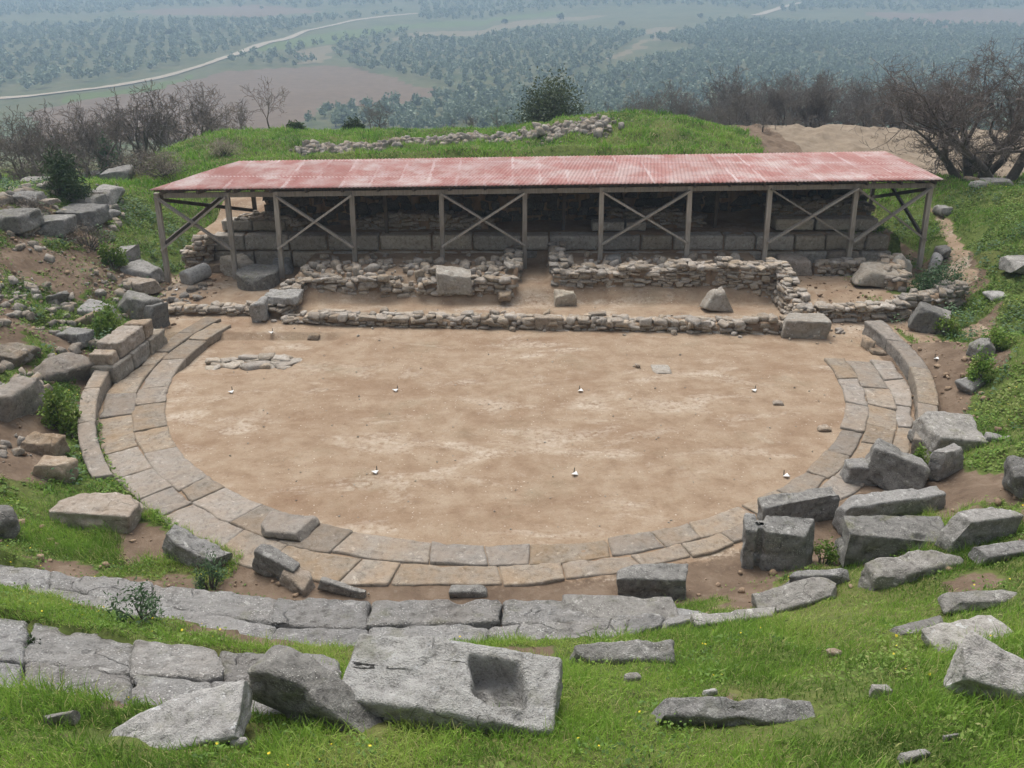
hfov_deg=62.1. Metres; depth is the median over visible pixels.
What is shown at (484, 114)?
olive tree
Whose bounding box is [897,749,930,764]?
stone
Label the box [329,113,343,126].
olive tree
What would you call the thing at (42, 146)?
bare tree
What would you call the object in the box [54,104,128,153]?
bare tree
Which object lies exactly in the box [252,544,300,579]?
stone block
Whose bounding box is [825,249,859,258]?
stone block
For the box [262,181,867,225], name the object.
rubble wall
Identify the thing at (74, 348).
rubble
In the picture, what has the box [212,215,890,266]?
ashlar wall
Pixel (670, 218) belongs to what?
rubble wall
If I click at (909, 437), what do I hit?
stone
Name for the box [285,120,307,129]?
shrub
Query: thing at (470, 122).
bare tree
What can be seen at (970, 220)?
grass
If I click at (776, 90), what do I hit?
bare tree
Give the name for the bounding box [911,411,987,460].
stone block
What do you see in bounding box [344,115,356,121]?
olive tree
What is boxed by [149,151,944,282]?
shelter
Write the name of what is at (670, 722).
weeds
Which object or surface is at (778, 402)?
stone
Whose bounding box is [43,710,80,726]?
stone
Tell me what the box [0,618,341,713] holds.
seat row
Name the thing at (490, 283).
rubble wall
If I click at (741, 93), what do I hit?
bare tree
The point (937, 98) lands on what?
bare tree
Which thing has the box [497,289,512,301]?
stone
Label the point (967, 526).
stone block
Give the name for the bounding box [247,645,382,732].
boulder
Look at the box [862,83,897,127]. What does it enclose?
bare tree
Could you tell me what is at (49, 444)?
stone
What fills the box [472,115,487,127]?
olive tree
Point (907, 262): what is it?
stone
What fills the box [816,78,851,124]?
bare tree
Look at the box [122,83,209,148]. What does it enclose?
bare tree
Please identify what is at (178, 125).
bare tree
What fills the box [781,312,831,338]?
stone block
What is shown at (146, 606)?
shrub
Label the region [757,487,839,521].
stone block
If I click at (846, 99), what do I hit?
bare tree
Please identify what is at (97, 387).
stone bench
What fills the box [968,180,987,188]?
stone
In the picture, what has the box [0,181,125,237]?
rubble
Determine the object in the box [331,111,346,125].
olive tree
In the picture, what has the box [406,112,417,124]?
olive tree
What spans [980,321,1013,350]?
shrub
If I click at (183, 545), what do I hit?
stone block
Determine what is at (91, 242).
shrub
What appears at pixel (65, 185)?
conifer shrub
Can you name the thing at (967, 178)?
stone
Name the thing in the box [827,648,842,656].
stone
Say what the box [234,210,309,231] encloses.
rubble wall
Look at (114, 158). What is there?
shrub
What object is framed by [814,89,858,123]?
bare tree
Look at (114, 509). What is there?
boulder
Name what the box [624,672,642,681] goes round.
stone
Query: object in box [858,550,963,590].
stone slab
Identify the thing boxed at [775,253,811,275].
stone block
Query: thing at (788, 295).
rubble wall
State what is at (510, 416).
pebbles
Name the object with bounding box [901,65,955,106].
bare tree
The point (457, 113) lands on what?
olive tree
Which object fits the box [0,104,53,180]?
bare tree
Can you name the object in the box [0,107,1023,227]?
grass
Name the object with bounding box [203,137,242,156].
shrub
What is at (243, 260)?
boulder
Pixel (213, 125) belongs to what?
bare tree
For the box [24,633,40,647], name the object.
shrub
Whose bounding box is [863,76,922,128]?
bare tree
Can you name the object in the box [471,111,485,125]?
olive tree
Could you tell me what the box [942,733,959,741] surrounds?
stone
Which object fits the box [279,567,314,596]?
stone block
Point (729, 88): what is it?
bare tree
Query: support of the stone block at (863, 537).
on the ground at (718, 432)
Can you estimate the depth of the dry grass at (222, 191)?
36.49 m
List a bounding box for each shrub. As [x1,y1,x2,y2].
[0,192,64,212]
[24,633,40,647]
[30,136,99,201]
[36,381,81,433]
[56,216,114,252]
[85,296,132,338]
[93,123,122,175]
[96,235,129,267]
[101,145,174,173]
[103,573,165,626]
[118,147,202,178]
[191,546,230,589]
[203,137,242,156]
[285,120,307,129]
[341,113,365,130]
[505,63,592,124]
[812,536,839,566]
[907,255,971,301]
[913,442,931,464]
[932,312,960,336]
[943,139,1003,176]
[962,344,997,383]
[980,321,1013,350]
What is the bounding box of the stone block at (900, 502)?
[832,486,945,535]
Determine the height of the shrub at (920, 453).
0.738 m
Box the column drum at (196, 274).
[179,263,211,284]
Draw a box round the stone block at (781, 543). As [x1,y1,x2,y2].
[740,513,814,570]
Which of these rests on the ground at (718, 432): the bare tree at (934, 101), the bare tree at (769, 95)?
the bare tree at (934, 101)
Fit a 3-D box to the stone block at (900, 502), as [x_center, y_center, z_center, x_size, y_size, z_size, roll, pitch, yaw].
[6.279,2.087,14.140,1.819,0.621,0.360,-7,25,-7]
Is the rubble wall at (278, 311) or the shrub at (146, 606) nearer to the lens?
the shrub at (146, 606)
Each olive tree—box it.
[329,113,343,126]
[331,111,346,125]
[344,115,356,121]
[352,110,368,123]
[387,116,395,127]
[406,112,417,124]
[451,109,460,120]
[459,107,473,123]
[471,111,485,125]
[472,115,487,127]
[480,111,488,125]
[481,100,492,110]
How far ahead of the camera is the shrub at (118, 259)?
25.38 m
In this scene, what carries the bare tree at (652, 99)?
on the terrain at (329, 75)
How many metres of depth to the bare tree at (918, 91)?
52.56 m
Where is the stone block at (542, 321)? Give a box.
[534,314,563,329]
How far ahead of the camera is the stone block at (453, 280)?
24.83 m
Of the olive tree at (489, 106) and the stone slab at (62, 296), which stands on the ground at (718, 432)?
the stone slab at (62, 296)
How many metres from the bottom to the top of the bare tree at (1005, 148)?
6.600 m
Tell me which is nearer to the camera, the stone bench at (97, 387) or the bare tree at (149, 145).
the stone bench at (97, 387)
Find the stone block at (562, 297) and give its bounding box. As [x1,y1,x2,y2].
[553,289,576,305]
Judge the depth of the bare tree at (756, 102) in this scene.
60.74 m
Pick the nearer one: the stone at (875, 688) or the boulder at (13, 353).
the stone at (875, 688)
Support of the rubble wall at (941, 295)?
on the ground at (718, 432)
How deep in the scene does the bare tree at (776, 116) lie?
53.73 m
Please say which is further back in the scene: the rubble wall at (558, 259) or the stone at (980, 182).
the stone at (980, 182)
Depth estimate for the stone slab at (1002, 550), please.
11.29 m
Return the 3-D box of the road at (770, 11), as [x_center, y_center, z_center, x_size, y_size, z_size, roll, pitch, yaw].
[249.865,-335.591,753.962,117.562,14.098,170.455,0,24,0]
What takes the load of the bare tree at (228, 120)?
on the ground at (718, 432)
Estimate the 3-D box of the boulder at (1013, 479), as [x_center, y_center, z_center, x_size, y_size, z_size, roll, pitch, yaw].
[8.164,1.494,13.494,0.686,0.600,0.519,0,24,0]
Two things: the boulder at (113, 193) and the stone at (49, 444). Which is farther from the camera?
the boulder at (113, 193)
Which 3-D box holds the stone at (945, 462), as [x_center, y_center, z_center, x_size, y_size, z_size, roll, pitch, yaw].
[7.828,1.430,15.350,0.655,0.642,0.320,-8,25,-18]
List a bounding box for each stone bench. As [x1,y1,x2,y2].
[77,370,113,479]
[862,320,938,453]
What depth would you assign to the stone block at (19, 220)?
24.38 m
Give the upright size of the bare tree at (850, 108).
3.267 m
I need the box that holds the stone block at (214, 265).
[206,259,221,272]
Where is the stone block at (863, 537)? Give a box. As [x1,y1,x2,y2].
[834,515,943,566]
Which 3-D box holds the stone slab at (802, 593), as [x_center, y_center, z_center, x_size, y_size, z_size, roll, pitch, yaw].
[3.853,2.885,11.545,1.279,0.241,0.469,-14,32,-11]
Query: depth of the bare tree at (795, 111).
50.39 m
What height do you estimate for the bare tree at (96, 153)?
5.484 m
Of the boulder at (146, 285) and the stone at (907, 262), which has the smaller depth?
the boulder at (146, 285)
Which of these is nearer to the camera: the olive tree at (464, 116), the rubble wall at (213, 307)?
the rubble wall at (213, 307)
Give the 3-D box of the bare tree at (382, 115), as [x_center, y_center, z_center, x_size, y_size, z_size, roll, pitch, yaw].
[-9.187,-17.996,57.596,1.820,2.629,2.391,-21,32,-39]
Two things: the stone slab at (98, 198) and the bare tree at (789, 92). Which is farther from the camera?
the bare tree at (789, 92)
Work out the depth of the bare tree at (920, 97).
50.12 m
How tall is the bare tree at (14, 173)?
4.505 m
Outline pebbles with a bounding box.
[181,251,901,594]
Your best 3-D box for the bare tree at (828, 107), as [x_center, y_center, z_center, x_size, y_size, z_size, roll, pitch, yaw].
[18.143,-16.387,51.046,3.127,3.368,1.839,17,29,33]
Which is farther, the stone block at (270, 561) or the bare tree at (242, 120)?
the bare tree at (242, 120)
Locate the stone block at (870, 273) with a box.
[850,260,898,287]
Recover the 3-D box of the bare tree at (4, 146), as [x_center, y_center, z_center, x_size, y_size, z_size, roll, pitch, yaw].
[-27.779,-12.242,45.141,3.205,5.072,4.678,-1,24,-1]
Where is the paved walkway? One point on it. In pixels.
(162, 472)
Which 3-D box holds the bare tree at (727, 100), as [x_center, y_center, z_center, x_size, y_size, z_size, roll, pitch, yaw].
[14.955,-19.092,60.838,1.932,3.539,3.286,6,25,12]
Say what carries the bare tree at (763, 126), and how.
on the ground at (718, 432)
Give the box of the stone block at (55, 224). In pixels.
[39,214,77,236]
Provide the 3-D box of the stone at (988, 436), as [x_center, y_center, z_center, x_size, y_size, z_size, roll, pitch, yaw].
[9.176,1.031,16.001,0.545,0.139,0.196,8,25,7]
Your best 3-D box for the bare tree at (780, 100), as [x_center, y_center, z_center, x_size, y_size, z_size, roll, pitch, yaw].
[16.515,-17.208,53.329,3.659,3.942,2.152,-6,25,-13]
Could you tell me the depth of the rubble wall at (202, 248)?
27.16 m
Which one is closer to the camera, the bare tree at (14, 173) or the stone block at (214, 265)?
the stone block at (214, 265)
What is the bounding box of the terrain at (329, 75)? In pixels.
[0,0,1023,169]
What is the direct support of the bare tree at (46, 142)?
on the ground at (718, 432)
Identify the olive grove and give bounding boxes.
[0,0,1023,130]
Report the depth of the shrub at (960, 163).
34.78 m
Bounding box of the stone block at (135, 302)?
[117,290,163,319]
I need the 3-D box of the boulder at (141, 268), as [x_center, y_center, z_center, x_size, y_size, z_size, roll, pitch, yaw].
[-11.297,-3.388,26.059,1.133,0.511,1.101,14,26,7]
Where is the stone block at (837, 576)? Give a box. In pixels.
[782,568,849,585]
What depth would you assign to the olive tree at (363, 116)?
266.66 m
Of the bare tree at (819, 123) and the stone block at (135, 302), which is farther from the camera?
the bare tree at (819, 123)
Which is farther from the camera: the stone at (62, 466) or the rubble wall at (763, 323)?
the rubble wall at (763, 323)
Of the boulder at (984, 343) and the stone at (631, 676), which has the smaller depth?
the stone at (631, 676)
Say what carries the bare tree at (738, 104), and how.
on the ground at (718, 432)
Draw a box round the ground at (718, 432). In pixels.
[0,112,1023,767]
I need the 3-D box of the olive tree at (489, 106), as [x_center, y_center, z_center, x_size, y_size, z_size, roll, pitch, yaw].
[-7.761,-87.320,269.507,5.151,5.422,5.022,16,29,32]
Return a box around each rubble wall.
[168,300,269,315]
[179,234,217,268]
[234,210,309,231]
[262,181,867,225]
[268,278,304,317]
[281,309,787,334]
[298,272,518,298]
[356,209,495,230]
[503,245,523,281]
[546,241,569,285]
[565,256,777,297]
[604,205,707,228]
[761,196,875,225]
[765,257,815,314]
[811,257,880,275]
[813,297,911,322]
[878,253,912,291]
[893,280,969,312]
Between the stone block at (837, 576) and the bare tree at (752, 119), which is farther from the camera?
the bare tree at (752, 119)
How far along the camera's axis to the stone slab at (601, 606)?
11.56 m
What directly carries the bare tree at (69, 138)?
on the ground at (718, 432)
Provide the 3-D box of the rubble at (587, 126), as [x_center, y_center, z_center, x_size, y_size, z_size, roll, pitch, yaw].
[-2.583,-11.912,40.439,15.210,2.045,6.695,0,24,0]
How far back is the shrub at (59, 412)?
17.08 m
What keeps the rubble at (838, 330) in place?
on the ground at (718, 432)
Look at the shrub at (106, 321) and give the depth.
21.84 m
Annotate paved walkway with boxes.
[98,317,913,586]
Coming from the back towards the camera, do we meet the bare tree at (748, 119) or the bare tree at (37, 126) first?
the bare tree at (748, 119)
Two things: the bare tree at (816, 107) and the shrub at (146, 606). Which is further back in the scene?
the bare tree at (816, 107)
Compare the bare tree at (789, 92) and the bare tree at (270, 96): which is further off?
the bare tree at (789, 92)
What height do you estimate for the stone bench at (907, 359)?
0.554 m
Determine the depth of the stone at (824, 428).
17.49 m
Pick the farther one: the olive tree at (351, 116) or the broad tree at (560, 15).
the broad tree at (560, 15)
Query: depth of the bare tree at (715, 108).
50.49 m
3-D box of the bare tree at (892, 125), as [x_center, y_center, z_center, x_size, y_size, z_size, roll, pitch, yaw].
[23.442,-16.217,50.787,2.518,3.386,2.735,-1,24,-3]
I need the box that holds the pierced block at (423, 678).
[342,633,562,736]
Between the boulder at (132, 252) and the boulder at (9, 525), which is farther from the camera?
the boulder at (132, 252)
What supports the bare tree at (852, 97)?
on the terrain at (329, 75)
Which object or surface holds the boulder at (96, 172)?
on the ground at (718, 432)
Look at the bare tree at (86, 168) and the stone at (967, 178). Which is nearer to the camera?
the stone at (967, 178)
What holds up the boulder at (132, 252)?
on the ground at (718, 432)
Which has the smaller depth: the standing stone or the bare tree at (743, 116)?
the standing stone
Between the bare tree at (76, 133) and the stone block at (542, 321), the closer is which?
the stone block at (542, 321)
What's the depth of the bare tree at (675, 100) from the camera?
54.98 m
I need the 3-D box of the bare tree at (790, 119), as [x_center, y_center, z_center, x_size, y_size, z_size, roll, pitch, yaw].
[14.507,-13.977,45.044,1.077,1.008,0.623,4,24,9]
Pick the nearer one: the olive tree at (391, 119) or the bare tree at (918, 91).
the bare tree at (918, 91)
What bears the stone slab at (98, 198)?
on the ground at (718, 432)
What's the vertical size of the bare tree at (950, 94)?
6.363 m
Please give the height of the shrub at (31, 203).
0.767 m
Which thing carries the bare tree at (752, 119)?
on the ground at (718, 432)
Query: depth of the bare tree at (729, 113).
46.10 m
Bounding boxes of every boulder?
[0,342,41,366]
[0,376,47,421]
[0,505,19,539]
[31,352,94,382]
[49,492,148,533]
[82,169,100,177]
[89,184,124,204]
[99,165,134,179]
[107,244,140,263]
[120,259,164,282]
[127,277,162,293]
[219,253,253,276]
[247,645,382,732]
[700,286,732,311]
[927,252,942,272]
[966,338,995,360]
[999,255,1023,273]
[1002,455,1023,499]
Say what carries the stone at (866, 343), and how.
on the ground at (718, 432)
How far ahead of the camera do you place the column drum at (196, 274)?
26.04 m
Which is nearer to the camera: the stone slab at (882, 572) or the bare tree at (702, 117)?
the stone slab at (882, 572)
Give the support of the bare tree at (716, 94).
on the terrain at (329, 75)
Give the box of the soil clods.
[0,207,1023,613]
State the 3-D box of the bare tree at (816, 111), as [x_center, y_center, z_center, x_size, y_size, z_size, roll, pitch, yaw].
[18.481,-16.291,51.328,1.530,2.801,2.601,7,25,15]
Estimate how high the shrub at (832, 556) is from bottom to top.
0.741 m
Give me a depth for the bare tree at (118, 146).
54.38 m
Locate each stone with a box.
[20,176,47,182]
[20,431,69,455]
[31,455,78,482]
[39,198,60,205]
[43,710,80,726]
[74,311,102,324]
[77,299,116,315]
[109,209,120,217]
[229,737,249,748]
[249,296,269,322]
[273,257,293,274]
[307,332,319,340]
[449,584,486,597]
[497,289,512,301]
[606,253,621,263]
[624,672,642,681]
[651,365,671,373]
[702,688,717,695]
[772,400,783,405]
[817,424,831,431]
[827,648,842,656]
[839,458,876,485]
[860,335,875,350]
[869,347,887,355]
[869,684,892,698]
[892,254,912,278]
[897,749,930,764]
[907,429,912,442]
[928,443,963,481]
[932,205,952,215]
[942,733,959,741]
[963,176,979,181]
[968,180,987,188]
[982,291,1004,300]
[984,432,1008,441]
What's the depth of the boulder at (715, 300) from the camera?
24.21 m
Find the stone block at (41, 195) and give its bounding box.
[12,191,45,207]
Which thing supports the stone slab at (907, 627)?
on the ground at (718, 432)
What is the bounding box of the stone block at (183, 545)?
[162,524,232,570]
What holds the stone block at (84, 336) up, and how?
on the ground at (718, 432)
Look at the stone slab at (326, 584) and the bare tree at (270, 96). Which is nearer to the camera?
the stone slab at (326, 584)
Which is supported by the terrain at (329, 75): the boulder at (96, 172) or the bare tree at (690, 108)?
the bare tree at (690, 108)
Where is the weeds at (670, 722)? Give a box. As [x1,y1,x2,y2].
[0,180,1023,767]
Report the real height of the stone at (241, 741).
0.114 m
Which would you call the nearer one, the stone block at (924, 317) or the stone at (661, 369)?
the stone at (661, 369)
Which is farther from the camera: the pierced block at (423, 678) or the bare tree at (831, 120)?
the bare tree at (831, 120)
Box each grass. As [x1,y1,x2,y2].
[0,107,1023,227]
[0,109,876,441]
[0,180,1023,510]
[0,486,1023,767]
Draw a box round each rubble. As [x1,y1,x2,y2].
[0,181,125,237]
[0,233,207,462]
[271,306,851,343]
[289,113,624,156]
[300,251,763,283]
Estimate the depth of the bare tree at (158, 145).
52.99 m
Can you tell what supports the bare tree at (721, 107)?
on the ground at (718, 432)
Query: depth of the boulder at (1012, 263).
24.36 m
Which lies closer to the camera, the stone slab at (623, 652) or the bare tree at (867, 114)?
the stone slab at (623, 652)
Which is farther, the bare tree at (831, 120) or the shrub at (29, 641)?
the bare tree at (831, 120)
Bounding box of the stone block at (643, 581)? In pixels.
[616,563,687,600]
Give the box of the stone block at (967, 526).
[935,507,1023,552]
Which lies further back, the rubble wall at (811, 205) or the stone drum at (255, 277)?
the rubble wall at (811, 205)
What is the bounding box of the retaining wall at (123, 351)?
[89,319,167,382]
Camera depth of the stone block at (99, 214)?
27.04 m
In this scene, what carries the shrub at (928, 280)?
on the ground at (718, 432)
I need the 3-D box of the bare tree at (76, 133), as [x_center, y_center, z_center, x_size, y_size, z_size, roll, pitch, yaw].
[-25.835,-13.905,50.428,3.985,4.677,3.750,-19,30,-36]
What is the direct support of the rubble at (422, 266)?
on the rubble wall at (730, 272)
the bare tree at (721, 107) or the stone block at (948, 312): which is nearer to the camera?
the stone block at (948, 312)
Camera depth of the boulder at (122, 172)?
32.77 m
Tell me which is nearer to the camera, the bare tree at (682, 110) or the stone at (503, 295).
the stone at (503, 295)
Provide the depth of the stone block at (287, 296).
23.76 m
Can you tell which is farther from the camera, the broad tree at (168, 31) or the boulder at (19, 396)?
the broad tree at (168, 31)
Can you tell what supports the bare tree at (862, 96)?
on the ground at (718, 432)
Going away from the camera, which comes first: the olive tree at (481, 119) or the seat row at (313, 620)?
the seat row at (313, 620)
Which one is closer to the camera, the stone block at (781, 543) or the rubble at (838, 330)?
the stone block at (781, 543)
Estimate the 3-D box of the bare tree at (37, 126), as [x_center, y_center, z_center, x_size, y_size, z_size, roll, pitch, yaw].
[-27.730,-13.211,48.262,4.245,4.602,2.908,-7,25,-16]
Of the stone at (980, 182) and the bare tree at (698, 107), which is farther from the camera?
the bare tree at (698, 107)
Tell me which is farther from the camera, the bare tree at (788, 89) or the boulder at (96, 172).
the bare tree at (788, 89)
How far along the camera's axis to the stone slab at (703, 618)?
10.97 m
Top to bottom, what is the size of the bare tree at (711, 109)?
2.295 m
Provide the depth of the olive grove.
458.93 m
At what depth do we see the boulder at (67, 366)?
19.16 m
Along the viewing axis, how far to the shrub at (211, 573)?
12.70 m
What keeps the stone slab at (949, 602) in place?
on the ground at (718, 432)
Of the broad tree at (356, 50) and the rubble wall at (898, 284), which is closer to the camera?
the rubble wall at (898, 284)
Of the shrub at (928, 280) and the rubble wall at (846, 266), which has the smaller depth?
the shrub at (928, 280)
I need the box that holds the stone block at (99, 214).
[56,203,111,228]
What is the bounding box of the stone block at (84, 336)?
[55,327,93,347]
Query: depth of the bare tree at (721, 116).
44.99 m
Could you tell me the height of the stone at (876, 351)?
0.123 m
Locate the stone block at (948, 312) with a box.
[934,306,950,334]
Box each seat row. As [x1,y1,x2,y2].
[0,565,702,647]
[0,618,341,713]
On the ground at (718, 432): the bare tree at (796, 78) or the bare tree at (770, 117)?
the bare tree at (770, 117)
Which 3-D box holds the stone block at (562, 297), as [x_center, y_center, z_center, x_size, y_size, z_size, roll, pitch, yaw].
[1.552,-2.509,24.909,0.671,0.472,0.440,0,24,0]
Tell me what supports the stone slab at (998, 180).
on the ground at (718, 432)
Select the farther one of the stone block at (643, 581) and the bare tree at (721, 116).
the bare tree at (721, 116)
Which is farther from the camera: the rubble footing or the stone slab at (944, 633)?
the rubble footing
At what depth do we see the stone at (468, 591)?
12.58 m
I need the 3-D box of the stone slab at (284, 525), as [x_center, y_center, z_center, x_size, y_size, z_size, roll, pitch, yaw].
[-3.704,2.365,14.121,0.900,0.188,0.611,4,26,9]
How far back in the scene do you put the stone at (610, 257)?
26.32 m
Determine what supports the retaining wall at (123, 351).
on the ground at (718, 432)
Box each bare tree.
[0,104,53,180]
[0,109,53,172]
[0,125,20,178]
[0,132,46,181]
[1,100,83,176]
[5,118,92,174]
[10,124,81,176]
[24,127,108,177]
[29,99,127,177]
[35,109,111,170]
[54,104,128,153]
[57,94,140,171]
[80,98,136,164]
[94,83,189,153]
[99,79,200,166]
[108,92,183,164]
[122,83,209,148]
[156,98,205,144]
[172,80,253,138]
[173,92,227,143]
[214,107,244,131]
[225,99,252,129]
[240,76,289,128]
[359,98,393,127]
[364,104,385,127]
[461,112,479,126]
[490,109,506,126]
[622,90,646,109]
[635,96,668,113]
[641,84,677,112]
[645,90,668,111]
[661,79,696,117]
[671,92,703,118]
[674,92,699,116]
[692,95,714,120]
[694,90,737,124]
[695,65,748,111]
[695,102,714,119]
[698,102,725,119]
[698,105,712,119]
[699,78,747,119]
[703,94,739,123]
[707,76,740,122]
[707,80,761,124]
[711,94,735,121]
[714,109,725,123]
[715,76,766,125]
[717,101,737,124]
[718,86,745,123]
[724,90,755,125]
[732,83,766,123]
[742,84,771,124]
[746,73,810,125]
[747,111,761,124]
[748,79,805,125]
[749,78,788,123]
[751,70,798,125]
[751,80,793,124]
[751,93,775,123]
[753,103,777,133]
[759,91,790,124]
[777,77,835,126]
[778,68,829,124]
[780,111,794,127]
[781,74,814,127]
[781,82,842,126]
[782,70,841,126]
[785,81,819,126]
[788,73,853,127]
[791,82,838,125]
[806,87,836,127]
[806,92,829,122]
[814,70,847,117]
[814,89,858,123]
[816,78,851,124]
[828,75,888,123]
[831,73,887,126]
[833,90,867,125]
[837,84,869,126]
[839,90,871,123]
[840,54,1023,180]
[842,81,880,125]
[851,37,1023,181]
[853,83,899,123]
[857,95,883,126]
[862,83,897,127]
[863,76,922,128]
[873,81,905,124]
[875,72,915,127]
[885,84,921,129]
[897,79,930,129]
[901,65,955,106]
[905,72,943,128]
[921,91,951,128]
[924,90,950,119]
[928,73,977,129]
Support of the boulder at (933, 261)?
on the ground at (718, 432)
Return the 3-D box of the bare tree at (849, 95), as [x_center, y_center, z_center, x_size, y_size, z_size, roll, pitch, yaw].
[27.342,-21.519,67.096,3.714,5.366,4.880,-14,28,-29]
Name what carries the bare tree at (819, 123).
on the ground at (718, 432)
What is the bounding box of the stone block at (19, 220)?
[0,208,44,233]
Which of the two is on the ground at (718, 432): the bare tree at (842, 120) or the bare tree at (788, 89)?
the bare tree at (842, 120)
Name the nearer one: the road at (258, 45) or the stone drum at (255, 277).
the stone drum at (255, 277)
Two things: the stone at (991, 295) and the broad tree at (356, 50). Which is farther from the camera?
the broad tree at (356, 50)
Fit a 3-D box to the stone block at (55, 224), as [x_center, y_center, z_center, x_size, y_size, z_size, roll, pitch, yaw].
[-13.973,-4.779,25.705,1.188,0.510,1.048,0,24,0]
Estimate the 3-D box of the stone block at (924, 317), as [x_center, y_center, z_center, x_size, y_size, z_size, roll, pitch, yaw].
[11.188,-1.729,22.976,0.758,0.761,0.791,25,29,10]
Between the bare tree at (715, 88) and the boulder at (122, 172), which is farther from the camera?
the bare tree at (715, 88)
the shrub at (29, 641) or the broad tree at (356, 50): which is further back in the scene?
the broad tree at (356, 50)
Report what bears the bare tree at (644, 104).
on the ground at (718, 432)
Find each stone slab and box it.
[45,291,69,301]
[71,194,108,203]
[109,680,252,750]
[261,511,319,541]
[317,577,366,598]
[561,594,678,620]
[570,639,675,665]
[651,696,815,726]
[690,605,776,627]
[751,577,836,612]
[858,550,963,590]
[889,616,943,634]
[921,615,1011,651]
[937,590,1016,613]
[943,630,1023,703]
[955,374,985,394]
[968,540,1023,564]
[979,177,1013,185]
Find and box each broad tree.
[164,28,172,34]
[350,48,359,53]
[556,12,564,19]
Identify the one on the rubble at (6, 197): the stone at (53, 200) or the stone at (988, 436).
the stone at (53, 200)
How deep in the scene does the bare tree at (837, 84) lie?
74.44 m
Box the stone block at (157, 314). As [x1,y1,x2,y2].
[143,302,169,328]
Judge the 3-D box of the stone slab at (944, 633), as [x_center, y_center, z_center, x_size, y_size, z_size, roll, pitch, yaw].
[4.810,2.671,8.927,0.987,0.209,0.409,-8,33,-16]
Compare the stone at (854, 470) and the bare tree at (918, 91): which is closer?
the stone at (854, 470)
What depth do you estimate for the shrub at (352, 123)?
49.91 m
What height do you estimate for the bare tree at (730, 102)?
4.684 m
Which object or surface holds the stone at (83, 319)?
on the ground at (718, 432)
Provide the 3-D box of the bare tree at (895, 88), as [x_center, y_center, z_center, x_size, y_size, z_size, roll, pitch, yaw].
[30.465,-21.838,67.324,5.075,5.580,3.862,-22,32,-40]
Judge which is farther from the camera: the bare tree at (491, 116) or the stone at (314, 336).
the bare tree at (491, 116)
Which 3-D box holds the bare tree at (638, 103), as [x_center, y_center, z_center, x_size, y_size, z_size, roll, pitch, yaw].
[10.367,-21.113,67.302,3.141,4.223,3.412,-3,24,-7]
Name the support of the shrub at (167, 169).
on the ground at (718, 432)
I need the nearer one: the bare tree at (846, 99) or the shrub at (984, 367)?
the shrub at (984, 367)
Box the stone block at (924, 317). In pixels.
[908,301,944,333]
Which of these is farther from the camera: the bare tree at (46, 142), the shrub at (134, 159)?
the bare tree at (46, 142)
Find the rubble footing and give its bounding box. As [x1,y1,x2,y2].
[205,353,301,370]
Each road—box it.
[0,13,418,98]
[752,2,800,14]
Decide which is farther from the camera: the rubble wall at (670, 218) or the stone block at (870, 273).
the rubble wall at (670, 218)
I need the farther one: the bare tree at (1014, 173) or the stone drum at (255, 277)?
the bare tree at (1014, 173)
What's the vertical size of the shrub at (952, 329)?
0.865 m
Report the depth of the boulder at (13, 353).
19.02 m
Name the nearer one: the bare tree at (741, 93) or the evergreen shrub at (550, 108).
the evergreen shrub at (550, 108)
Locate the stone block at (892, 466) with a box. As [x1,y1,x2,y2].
[864,438,929,490]
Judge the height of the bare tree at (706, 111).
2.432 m
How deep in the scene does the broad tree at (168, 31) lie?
557.06 m
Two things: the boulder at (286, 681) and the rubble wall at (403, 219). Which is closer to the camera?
the boulder at (286, 681)
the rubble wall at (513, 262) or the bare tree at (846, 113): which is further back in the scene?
the bare tree at (846, 113)
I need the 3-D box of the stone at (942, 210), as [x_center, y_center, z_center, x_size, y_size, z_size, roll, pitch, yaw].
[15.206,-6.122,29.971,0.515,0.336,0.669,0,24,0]
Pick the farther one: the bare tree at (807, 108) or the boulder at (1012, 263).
the bare tree at (807, 108)
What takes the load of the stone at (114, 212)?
on the ground at (718, 432)
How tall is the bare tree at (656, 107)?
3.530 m
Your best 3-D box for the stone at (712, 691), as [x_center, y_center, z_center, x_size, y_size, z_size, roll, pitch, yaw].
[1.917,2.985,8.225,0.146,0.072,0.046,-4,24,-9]
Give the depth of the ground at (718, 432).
17.84 m
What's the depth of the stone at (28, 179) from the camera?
32.75 m
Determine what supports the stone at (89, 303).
on the ground at (718, 432)
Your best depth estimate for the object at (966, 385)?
18.30 m
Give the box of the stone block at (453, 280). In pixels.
[436,265,471,294]
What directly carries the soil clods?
on the ground at (718, 432)
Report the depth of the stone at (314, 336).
22.70 m
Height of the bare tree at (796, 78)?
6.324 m
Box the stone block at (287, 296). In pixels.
[264,289,302,304]
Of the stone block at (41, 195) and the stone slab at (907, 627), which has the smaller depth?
the stone slab at (907, 627)
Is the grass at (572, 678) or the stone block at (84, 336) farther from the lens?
the stone block at (84, 336)
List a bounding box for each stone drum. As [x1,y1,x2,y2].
[236,264,279,290]
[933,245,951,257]
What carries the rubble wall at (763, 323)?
on the ground at (718, 432)
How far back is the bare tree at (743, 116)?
60.94 m
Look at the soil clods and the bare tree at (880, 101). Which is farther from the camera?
the bare tree at (880, 101)
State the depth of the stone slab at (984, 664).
7.06 m
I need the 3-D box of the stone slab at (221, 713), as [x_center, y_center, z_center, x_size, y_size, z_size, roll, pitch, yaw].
[-2.775,2.831,6.874,1.328,0.323,0.531,-13,41,-14]

